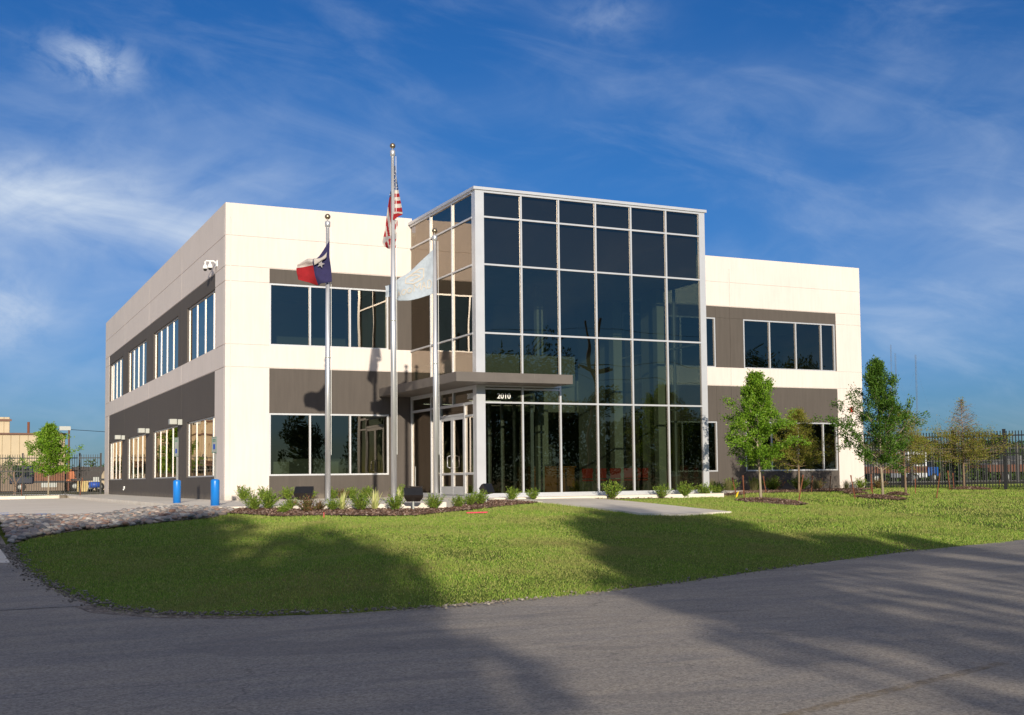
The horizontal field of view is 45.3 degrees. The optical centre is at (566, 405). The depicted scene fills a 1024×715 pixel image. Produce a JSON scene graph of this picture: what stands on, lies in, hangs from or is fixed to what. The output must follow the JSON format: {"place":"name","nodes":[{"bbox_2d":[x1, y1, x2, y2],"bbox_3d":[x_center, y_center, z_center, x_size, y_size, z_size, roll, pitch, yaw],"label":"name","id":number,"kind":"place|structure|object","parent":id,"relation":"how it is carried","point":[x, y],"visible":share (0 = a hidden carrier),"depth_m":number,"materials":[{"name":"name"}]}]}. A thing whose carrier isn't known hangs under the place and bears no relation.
{"place":"outdoors","nodes":[
{"label":"outdoors","id":0,"kind":"place"},
{"bbox_2d":[0,536,87,609],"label":"driveway","id":1,"kind":"structure","parent":0,"point":[17,591],"depth_m":17.54,"materials":[{"name":"concrete"}]},
{"bbox_2d":[0,494,141,514],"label":"parking lot","id":2,"kind":"structure","parent":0,"point":[52,506],"depth_m":41.49,"materials":[{"name":"concrete"}]},
{"bbox_2d":[12,495,44,495],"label":"grass strip","id":3,"kind":"object","parent":2,"relation":"on","point":[28,495],"depth_m":67.14,"materials":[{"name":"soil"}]},
{"bbox_2d":[19,421,84,494],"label":"tree","id":4,"kind":"object","parent":3,"relation":"on","point":[47,443],"visible":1,"depth_m":66.13,"materials":[{"name":"green plant"}]},
{"bbox_2d":[0,495,66,498],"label":"kerb","id":5,"kind":"structure","parent":2,"relation":"on","point":[34,497],"depth_m":64.16,"materials":[{"name":"concrete"}]},
{"bbox_2d":[67,490,739,509],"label":"pavement","id":6,"kind":"structure","parent":0,"point":[162,501],"depth_m":39.51,"materials":[{"name":"concrete"}]},
{"bbox_2d":[173,437,180,502],"bbox_3d":[-12.045,2.011,37.968,0.233,2.030,0.262,0,-3,-5],"label":"bollard","id":7,"kind":"object","parent":6,"relation":"on","point":[176,490],"visible":0.9,"depth_m":37.89,"materials":[{"name":"blue plastic"}]},
{"bbox_2d":[211,437,219,505],"bbox_3d":[-9.475,1.777,33.109,0.233,1.860,0.262,0,-3,-5],"label":"bollard","id":8,"kind":"object","parent":6,"relation":"on","point":[215,491],"visible":1,"depth_m":33.03,"materials":[{"name":"blue plastic"}]},
{"bbox_2d":[235,485,255,499],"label":"shrub","id":9,"kind":"object","parent":6,"relation":"on","point":[242,493],"visible":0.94,"depth_m":39.94,"materials":[{"name":"green plant"}]},
{"bbox_2d":[257,486,274,496],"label":"shrub","id":10,"kind":"object","parent":6,"relation":"on","point":[262,491],"visible":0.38,"depth_m":40.23,"materials":[{"name":"green plant"}]},
{"bbox_2d":[277,486,293,498],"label":"shrub","id":11,"kind":"object","parent":6,"relation":"on","point":[286,493],"visible":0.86,"depth_m":40.59,"materials":[{"name":"green plant"}]},
{"bbox_2d":[322,214,330,503],"bbox_3d":[-6.009,-1.195,30.918,0.280,7.348,0.280,1,-4,-27],"label":"flagpole","id":12,"kind":"object","parent":6,"relation":"on","point":[327,410],"visible":0.83,"depth_m":30.82,"materials":[{"name":"metal"}]},
{"bbox_2d":[296,240,331,285],"bbox_3d":[-6.346,-3.595,30.895,0.888,1.143,0.232,-1,-3,4],"label":"flag","id":13,"kind":"object","parent":12,"relation":"attached to","point":[316,271],"visible":1,"depth_m":30.92,"materials":[{"name":"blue fabric"}]},
{"bbox_2d":[342,487,357,497],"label":"shrub","id":14,"kind":"object","parent":6,"relation":"on","point":[353,491],"visible":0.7,"depth_m":41.58,"materials":[{"name":"green plant"}]},
{"bbox_2d":[359,485,375,496],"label":"shrub","id":15,"kind":"object","parent":6,"relation":"on","point":[367,492],"visible":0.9,"depth_m":41.83,"materials":[{"name":"green plant"}]},
{"bbox_2d":[390,143,396,501],"bbox_3d":[-4.445,-2.158,31.548,0.280,9.308,0.280,1,-4,-27],"label":"flagpole","id":16,"kind":"object","parent":6,"relation":"on","point":[393,385],"visible":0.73,"depth_m":31.46,"materials":[{"name":"metal"}]},
{"bbox_2d":[382,166,402,248],"bbox_3d":[-4.487,-5.119,31.702,0.535,2.195,0.163,-1,-3,0],"label":"flag","id":17,"kind":"object","parent":16,"relation":"attached to","point":[398,212],"visible":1,"depth_m":31.71,"materials":[{"name":"multicoloured fabric"}]},
{"bbox_2d":[432,228,438,500],"bbox_3d":[-3.433,-1.085,32.215,0.280,7.218,0.280,1,-4,-27],"label":"flagpole","id":18,"kind":"object","parent":6,"relation":"on","point":[435,411],"visible":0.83,"depth_m":32.15,"materials":[{"name":"metal"}]},
{"bbox_2d":[385,250,432,300],"bbox_3d":[-4.134,-3.433,32.360,1.328,1.368,0.220,-1,-3,3],"label":"flag","id":19,"kind":"object","parent":18,"relation":"attached to","point":[416,282],"visible":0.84,"depth_m":32.37,"materials":[{"name":"white fabric"}]},
{"bbox_2d":[0,481,1021,494],"bbox_3d":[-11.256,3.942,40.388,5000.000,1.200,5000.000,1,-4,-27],"label":"ground","id":20,"kind":"structure","parent":0,"point":[88,492],"depth_m":112.85,"materials":[{"name":"grey concrete"}]},
{"bbox_2d":[0,549,9,562],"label":"kerb","id":21,"kind":"structure","parent":20,"relation":"on","point":[2,558],"depth_m":21.19,"materials":[{"name":"concrete"}]},
{"bbox_2d":[0,455,33,494],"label":"tree","id":22,"kind":"object","parent":20,"relation":"on","point":[14,467],"visible":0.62,"depth_m":92.29,"materials":[{"name":"plant"}]},
{"bbox_2d":[0,417,65,490],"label":"warehouse","id":23,"kind":"structure","parent":20,"relation":"on","point":[11,444],"depth_m":140.20,"materials":[{"name":"beige metal"}]},
{"bbox_2d":[0,453,77,495],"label":"fence","id":24,"kind":"object","parent":20,"relation":"on","point":[29,471],"visible":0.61,"depth_m":69.26,"materials":[{"name":"black metal"}]},
{"bbox_2d":[9,463,75,491],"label":"flatbed truck","id":25,"kind":"object","parent":20,"relation":"on","point":[51,479],"visible":0.56,"depth_m":125.60,"materials":[{"name":"black paint"}]},
{"bbox_2d":[59,426,70,490],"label":"light pole","id":26,"kind":"object","parent":20,"relation":"on","point":[68,428],"visible":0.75,"depth_m":140.45,"materials":[{"name":"grey metal"}]},
{"bbox_2d":[77,481,87,491],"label":"crate","id":27,"kind":"object","parent":20,"relation":"on","point":[85,486],"visible":0.8,"depth_m":115.05,"materials":[{"name":"yellow wood"}]},
{"bbox_2d":[71,467,104,490],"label":"trailer","id":28,"kind":"object","parent":20,"relation":"on","point":[86,474],"visible":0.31,"depth_m":119.57,"materials":[{"name":"blue metal"}]},
{"bbox_2d":[78,453,101,494],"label":"gate","id":29,"kind":"structure","parent":20,"relation":"on","point":[88,470],"depth_m":70.70,"materials":[{"name":"grey metal"}]},
{"bbox_2d":[87,477,103,491],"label":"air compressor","id":30,"kind":"object","parent":20,"relation":"on","point":[94,484],"visible":0.85,"depth_m":111.37,"materials":[{"name":"blue metal"}]},
{"bbox_2d":[864,458,926,482],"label":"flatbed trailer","id":31,"kind":"object","parent":20,"relation":"on","point":[891,470],"visible":0.3,"depth_m":93.73,"materials":[{"name":"metal"}]},
{"bbox_2d":[891,452,937,480],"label":"box truck","id":32,"kind":"object","parent":20,"relation":"on","point":[920,473],"visible":0.27,"depth_m":103.68,"materials":[{"name":"white paint"}]},
{"bbox_2d":[904,356,932,435],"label":"radio mast","id":33,"kind":"object","parent":20,"relation":"on","point":[916,389],"visible":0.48,"depth_m":900.26,"materials":[{"name":"metal"}]},
{"bbox_2d":[863,429,1023,489],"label":"fence","id":34,"kind":"object","parent":20,"relation":"on","point":[1005,470],"visible":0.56,"depth_m":53.96,"materials":[{"name":"black metal"}]},
{"bbox_2d":[864,439,1023,481],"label":"undergrowth","id":35,"kind":"object","parent":20,"relation":"on","point":[961,470],"visible":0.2,"depth_m":112.38,"materials":[{"name":"green plant"}]},
{"bbox_2d":[866,443,1023,485],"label":"fence","id":36,"kind":"object","parent":20,"relation":"on","point":[958,468],"visible":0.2,"depth_m":67.75,"materials":[{"name":"black metal"}]},
{"bbox_2d":[956,434,1020,479],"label":"tree","id":37,"kind":"object","parent":20,"relation":"on","point":[1014,451],"visible":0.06,"depth_m":137.68,"materials":[{"name":"green plant"}]},
{"bbox_2d":[970,455,1023,481],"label":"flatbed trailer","id":38,"kind":"object","parent":20,"relation":"on","point":[1000,466],"visible":0.19,"depth_m":88.33,"materials":[{"name":"metal"}]},
{"bbox_2d":[0,540,1023,714],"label":"road","id":39,"kind":"structure","parent":0,"point":[854,636],"depth_m":11.16,"materials":[{"name":"grey asphalt"}]},
{"bbox_2d":[0,483,1023,616],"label":"lawn","id":40,"kind":"structure","parent":0,"point":[361,569],"depth_m":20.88,"materials":[{"name":"plant"}]},
{"bbox_2d":[0,504,233,543],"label":"river rocks","id":41,"kind":"object","parent":40,"relation":"on","point":[19,526],"visible":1,"depth_m":27.61,"materials":[{"name":"stone"}]},
{"bbox_2d":[45,584,274,618],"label":"verge","id":42,"kind":"structure","parent":40,"relation":"on","point":[94,609],"depth_m":14.82,"materials":[{"name":"grey gravel"}]},
{"bbox_2d":[294,486,313,499],"bbox_3d":[-6.651,2.338,31.132,0.508,0.560,0.346,-1,-3,-2],"label":"floodlight","id":43,"kind":"object","parent":40,"relation":"on","point":[301,491],"visible":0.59,"depth_m":31.06,"materials":[{"name":"grey metal"}]},
{"bbox_2d":[238,502,533,515],"bbox_3d":[-3.759,2.665,31.860,9.843,0.170,5.465,2,-5,-42],"label":"mulch bed","id":44,"kind":"object","parent":40,"relation":"on","point":[366,513],"visible":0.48,"depth_m":29.15,"materials":[{"name":"brown wood"}]},
{"bbox_2d":[239,492,265,508],"bbox_3d":[-7.785,2.381,30.524,0.698,0.488,0.607,-2,-4,22],"label":"shrub","id":45,"kind":"object","parent":44,"relation":"on","point":[253,503],"visible":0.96,"depth_m":30.48,"materials":[{"name":"green plant"}]},
{"bbox_2d":[260,490,281,508],"bbox_3d":[-7.451,2.360,30.857,0.638,0.516,0.720,2,-4,-39],"label":"shrub","id":46,"kind":"object","parent":44,"relation":"on","point":[269,501],"visible":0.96,"depth_m":30.78,"materials":[{"name":"green plant"}]},
{"bbox_2d":[276,501,291,511],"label":"shrub","id":47,"kind":"object","parent":44,"relation":"on","point":[282,508],"visible":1,"depth_m":29.33,"materials":[{"name":"green plant"}]},
{"bbox_2d":[281,496,299,507],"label":"shrub","id":48,"kind":"object","parent":44,"relation":"on","point":[290,502],"visible":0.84,"depth_m":30.64,"materials":[{"name":"green plant"}]},
{"bbox_2d":[293,495,321,511],"bbox_3d":[-6.273,2.342,29.575,0.610,0.461,0.649,2,-5,-43],"label":"shrub","id":49,"kind":"object","parent":44,"relation":"on","point":[307,505],"visible":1,"depth_m":29.53,"materials":[{"name":"brown plant"}]},
{"bbox_2d":[325,498,342,509],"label":"shrub","id":50,"kind":"object","parent":44,"relation":"on","point":[332,504],"visible":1,"depth_m":29.80,"materials":[{"name":"green plant"}]},
{"bbox_2d":[336,492,349,508],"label":"yucca","id":51,"kind":"object","parent":44,"relation":"on","point":[343,500],"visible":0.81,"depth_m":29.97,"materials":[{"name":"yellow plant"}]},
{"bbox_2d":[345,490,371,509],"bbox_3d":[-5.006,2.299,29.678,0.710,0.509,0.629,-2,-4,17],"label":"shrub","id":52,"kind":"object","parent":44,"relation":"on","point":[361,501],"visible":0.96,"depth_m":29.65,"materials":[{"name":"green plant"}]},
{"bbox_2d":[366,490,381,508],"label":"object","id":53,"kind":"object","parent":44,"relation":"on","point":[374,501],"visible":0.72,"depth_m":30.32,"materials":[{"name":"yellow plant"}]},
{"bbox_2d":[381,492,405,509],"bbox_3d":[-4.250,2.348,30.222,0.588,0.488,0.627,2,-4,-40],"label":"shrub","id":54,"kind":"object","parent":44,"relation":"on","point":[397,504],"visible":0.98,"depth_m":30.16,"materials":[{"name":"green plant"}]},
{"bbox_2d":[404,488,422,508],"bbox_3d":[-3.792,2.326,30.447,0.508,0.563,0.348,0,-3,-12],"label":"floodlight","id":55,"kind":"object","parent":44,"relation":"on","point":[412,495],"visible":0.9,"depth_m":30.38,"materials":[{"name":"grey metal"}]},
{"bbox_2d":[422,492,443,507],"bbox_3d":[-3.342,2.419,31.071,0.641,0.448,0.557,-1,-3,3],"label":"shrub","id":56,"kind":"object","parent":44,"relation":"on","point":[433,502],"visible":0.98,"depth_m":31.02,"materials":[{"name":"green plant"}]},
{"bbox_2d":[451,494,465,506],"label":"shrub","id":57,"kind":"object","parent":44,"relation":"on","point":[458,502],"visible":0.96,"depth_m":31.97,"materials":[{"name":"green plant"}]},
{"bbox_2d":[461,492,477,504],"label":"shrub","id":58,"kind":"object","parent":44,"relation":"on","point":[472,499],"visible":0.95,"depth_m":33.24,"materials":[{"name":"green plant"}]},
{"bbox_2d":[470,488,490,503],"bbox_3d":[-2.368,2.520,33.822,0.587,0.472,0.675,-4,-4,41],"label":"shrub","id":59,"kind":"object","parent":44,"relation":"on","point":[481,498],"visible":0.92,"depth_m":33.76,"materials":[{"name":"green plant"}]},
{"bbox_2d":[479,483,494,501],"bbox_3d":[-2.291,2.523,35.247,0.312,0.556,0.486,-3,-4,28],"label":"floodlight","id":60,"kind":"object","parent":44,"relation":"on","point":[488,487],"visible":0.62,"depth_m":35.16,"materials":[{"name":"grey metal"}]},
{"bbox_2d":[0,543,926,616],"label":"gravel","id":61,"kind":"structure","parent":40,"relation":"on","point":[53,584],"depth_m":16.31,"materials":[{"name":"grey gravel"}]},
{"bbox_2d":[104,186,864,499],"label":"office building","id":62,"kind":"structure","parent":40,"relation":"on","point":[588,346],"depth_m":41.73,"materials":[{"name":"beige paint"}]},
{"bbox_2d":[111,440,121,479],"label":"window","id":63,"kind":"structure","parent":62,"relation":"in","point":[116,447],"depth_m":67.02,"materials":[{"name":"metal"}]},
{"bbox_2d":[111,357,122,400],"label":"window","id":64,"kind":"structure","parent":62,"relation":"in","point":[117,368],"depth_m":67.25,"materials":[{"name":"glass"}]},
{"bbox_2d":[129,434,145,478],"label":"window","id":65,"kind":"structure","parent":62,"relation":"in","point":[137,444],"depth_m":59.51,"materials":[{"name":"glass"}]},
{"bbox_2d":[129,340,146,391],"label":"window","id":66,"kind":"structure","parent":62,"relation":"in","point":[138,355],"depth_m":59.83,"materials":[{"name":"glass"}]},
{"bbox_2d":[137,428,149,433],"bbox_3d":[-19.157,1.158,55.601,0.480,0.230,0.340,1,-4,-27],"label":"wall light","id":67,"kind":"object","parent":62,"relation":"attached to","point":[144,430],"visible":1,"depth_m":55.45,"materials":[{"name":"grey metal"}]},
{"bbox_2d":[154,425,177,478],"bbox_3d":[-16.861,2.028,51.823,0.078,2.110,6.500,1,-4,-27],"label":"window","id":68,"kind":"structure","parent":62,"relation":"in","point":[164,460],"depth_m":52.15,"materials":[{"name":"glass"}]},
{"bbox_2d":[155,317,177,378],"bbox_3d":[-16.915,-2.369,52.083,0.078,2.120,6.500,1,-4,-27],"label":"window","id":69,"kind":"structure","parent":62,"relation":"in","point":[166,339],"depth_m":52.26,"materials":[{"name":"glass"}]},
{"bbox_2d":[168,419,181,424],"bbox_3d":[-15.258,0.654,47.896,0.480,0.230,0.340,1,-4,-27],"label":"wall light","id":70,"kind":"object","parent":62,"relation":"attached to","point":[174,421],"visible":1,"depth_m":47.79,"materials":[{"name":"grey metal"}]},
{"bbox_2d":[188,416,214,477],"bbox_3d":[-13.209,1.556,44.608,0.078,2.110,5.560,1,-4,-27],"label":"window","id":71,"kind":"structure","parent":62,"relation":"in","point":[201,432],"depth_m":44.81,"materials":[{"name":"glass"}]},
{"bbox_2d":[189,291,214,360],"bbox_3d":[-13.263,-2.841,44.868,0.078,2.120,5.560,1,-4,-27],"label":"window","id":72,"kind":"structure","parent":62,"relation":"in","point":[202,315],"depth_m":45.02,"materials":[{"name":"glass"}]},
{"bbox_2d":[203,260,217,270],"bbox_3d":[-12.242,-4.806,42.200,0.586,0.384,0.304,-1,-3,6],"label":"security camera","id":73,"kind":"object","parent":62,"relation":"attached to","point":[209,267],"visible":1,"depth_m":42.19,"materials":[{"name":"white plastic"}]},
{"bbox_2d":[269,283,387,348],"bbox_3d":[-8.186,-3.045,42.472,4.200,2.120,0.110,1,-4,-27],"label":"window","id":74,"kind":"structure","parent":62,"relation":"in","point":[358,317],"depth_m":42.45,"materials":[{"name":"glass"}]},
{"bbox_2d":[269,413,388,475],"bbox_3d":[-8.132,1.352,42.212,4.200,2.110,0.110,1,-4,-27],"label":"window","id":75,"kind":"structure","parent":62,"relation":"in","point":[359,442],"depth_m":42.22,"materials":[{"name":"glass"}]},
{"bbox_2d":[440,417,451,494],"bbox_3d":[-3.954,1.677,40.356,0.166,2.520,1.035,1,-4,-27],"label":"door","id":76,"kind":"structure","parent":62,"relation":"in","point":[445,423],"depth_m":40.43,"materials":[{"name":"glass"}]},
{"bbox_2d":[450,416,463,494],"bbox_3d":[-3.483,1.616,39.425,0.166,2.520,1.035,1,-4,-27],"label":"door","id":77,"kind":"structure","parent":62,"relation":"in","point":[457,455],"depth_m":39.52,"materials":[{"name":"metal"}]},
{"bbox_2d":[706,317,715,366],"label":"window","id":78,"kind":"structure","parent":62,"relation":"in","point":[710,322],"depth_m":51.93,"materials":[{"name":"glass"}]},
{"bbox_2d":[708,421,717,471],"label":"window","id":79,"kind":"structure","parent":62,"relation":"in","point":[712,425],"depth_m":51.68,"materials":[{"name":"glass"}]},
{"bbox_2d":[743,319,835,370],"bbox_3d":[9.799,-2.596,53.790,4.940,2.120,0.110,1,-4,-27],"label":"window","id":80,"kind":"structure","parent":62,"relation":"in","point":[767,344],"depth_m":53.78,"materials":[{"name":"glass"}]},
{"bbox_2d":[745,422,837,470],"bbox_3d":[9.853,1.801,53.530,4.940,2.110,0.110,1,-4,-27],"label":"window","id":81,"kind":"structure","parent":62,"relation":"in","point":[829,462],"depth_m":54.12,"materials":[{"name":"glass"}]},
{"bbox_2d":[230,486,990,515],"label":"bark chips","id":82,"kind":"object","parent":40,"relation":"on","point":[415,511],"visible":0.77,"depth_m":31.72,"materials":[{"name":"brown wood"}]},
{"bbox_2d":[652,483,672,497],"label":"shrub","id":83,"kind":"object","parent":40,"relation":"on","point":[662,492],"visible":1,"depth_m":39.87,"materials":[{"name":"green plant"}]},
{"bbox_2d":[710,481,727,492],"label":"shrub","id":84,"kind":"object","parent":40,"relation":"on","point":[717,488],"visible":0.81,"depth_m":42.52,"materials":[{"name":"green plant"}]},
{"bbox_2d":[615,489,866,498],"bbox_3d":[6.160,3.397,47.448,6.084,0.084,20.484,-3,-4,38],"label":"mulch bed","id":85,"kind":"object","parent":40,"relation":"on","point":[766,492],"visible":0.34,"depth_m":47.96,"materials":[{"name":"brown wood"}]},
{"bbox_2d":[601,479,626,498],"bbox_3d":[1.472,2.652,38.870,0.832,0.670,0.958,-2,-4,15],"label":"shrub","id":86,"kind":"object","parent":85,"relation":"on","point":[613,492],"visible":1,"depth_m":38.78,"materials":[{"name":"green plant"}]},
{"bbox_2d":[676,481,694,496],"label":"shrub","id":87,"kind":"object","parent":85,"relation":"on","point":[684,491],"visible":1,"depth_m":40.51,"materials":[{"name":"green plant"}]},
{"bbox_2d":[694,482,713,493],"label":"shrub","id":88,"kind":"object","parent":85,"relation":"on","point":[705,490],"visible":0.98,"depth_m":41.05,"materials":[{"name":"green plant"}]},
{"bbox_2d":[721,479,735,490],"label":"ornamental grass","id":89,"kind":"object","parent":85,"relation":"on","point":[728,485],"depth_m":49.83,"materials":[{"name":"green plant"}]},
{"bbox_2d":[748,476,763,490],"bbox_3d":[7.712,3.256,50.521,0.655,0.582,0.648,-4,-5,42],"label":"ornamental grass","id":90,"kind":"object","parent":85,"relation":"on","point":[754,485],"depth_m":50.40,"materials":[{"name":"green plant"}]},
{"bbox_2d":[762,475,781,489],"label":"shrub","id":91,"kind":"object","parent":85,"relation":"on","point":[772,485],"visible":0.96,"depth_m":50.77,"materials":[{"name":"green plant"}]},
{"bbox_2d":[787,475,808,488],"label":"shrub","id":92,"kind":"object","parent":85,"relation":"on","point":[794,483],"visible":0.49,"depth_m":51.43,"materials":[{"name":"green plant"}]},
{"bbox_2d":[812,479,820,488],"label":"ornamental grass","id":93,"kind":"object","parent":85,"relation":"on","point":[815,484],"depth_m":51.88,"materials":[{"name":"green plant"}]},
{"bbox_2d":[854,477,868,487],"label":"shrub","id":94,"kind":"object","parent":85,"relation":"on","point":[860,483],"visible":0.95,"depth_m":53.95,"materials":[{"name":"green plant"}]},
{"bbox_2d":[738,499,804,504],"bbox_3d":[6.451,3.030,38.621,1.815,0.183,3.103,1,-4,-27],"label":"mulch ring","id":95,"kind":"object","parent":40,"relation":"on","point":[776,502],"visible":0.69,"depth_m":37.87,"materials":[{"name":"brown plant"}]},
{"bbox_2d":[718,367,811,496],"bbox_3d":[6.154,0.942,39.408,2.940,4.372,2.490,1,-4,-27],"label":"tree","id":96,"kind":"object","parent":95,"relation":"on","point":[757,388],"visible":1,"depth_m":39.16,"materials":[{"name":"green plant"}]},
{"bbox_2d":[770,407,839,492],"bbox_3d":[8.914,1.718,47.057,2.454,3.385,2.422,0,-3,-12],"label":"cypress","id":97,"kind":"object","parent":40,"relation":"on","point":[799,417],"visible":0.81,"depth_m":46.90,"materials":[{"name":"plant"}]},
{"bbox_2d":[809,354,930,493],"bbox_3d":[10.669,0.763,43.584,3.796,5.156,3.462,1,-4,-27],"label":"tree","id":98,"kind":"object","parent":40,"relation":"on","point":[883,400],"visible":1,"depth_m":43.27,"materials":[{"name":"green plant"}]},
{"bbox_2d":[873,478,888,488],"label":"shrub","id":99,"kind":"object","parent":40,"relation":"on","point":[877,483],"visible":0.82,"depth_m":53.81,"materials":[{"name":"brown plant"}]},
{"bbox_2d":[861,409,940,492],"bbox_3d":[12.642,1.749,46.187,3.123,3.362,2.969,-2,-4,18],"label":"cypress","id":100,"kind":"object","parent":40,"relation":"on","point":[915,442],"visible":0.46,"depth_m":45.98,"materials":[{"name":"green plant"}]},
{"bbox_2d":[903,397,1019,489],"bbox_3d":[17.188,1.654,53.348,5.571,4.108,5.158,1,-4,-27],"label":"cypress","id":101,"kind":"object","parent":40,"relation":"on","point":[979,450],"visible":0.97,"depth_m":53.28,"materials":[{"name":"plant"}]},
{"bbox_2d":[0,0,1023,468],"label":"sky","id":102,"kind":"structure","parent":0,"point":[884,139],"materials":[{"name":"blue"}]},
{"bbox_2d":[496,498,730,515],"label":"path","id":103,"kind":"structure","parent":0,"point":[637,508],"depth_m":33.84,"materials":[{"name":"concrete"}]},
{"bbox_2d":[504,486,521,499],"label":"shrub","id":104,"kind":"object","parent":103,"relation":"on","point":[512,494],"visible":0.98,"depth_m":36.87,"materials":[{"name":"green plant"}]},
{"bbox_2d":[525,487,539,498],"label":"shrub","id":105,"kind":"object","parent":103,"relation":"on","point":[533,494],"visible":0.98,"depth_m":37.25,"materials":[{"name":"green plant"}]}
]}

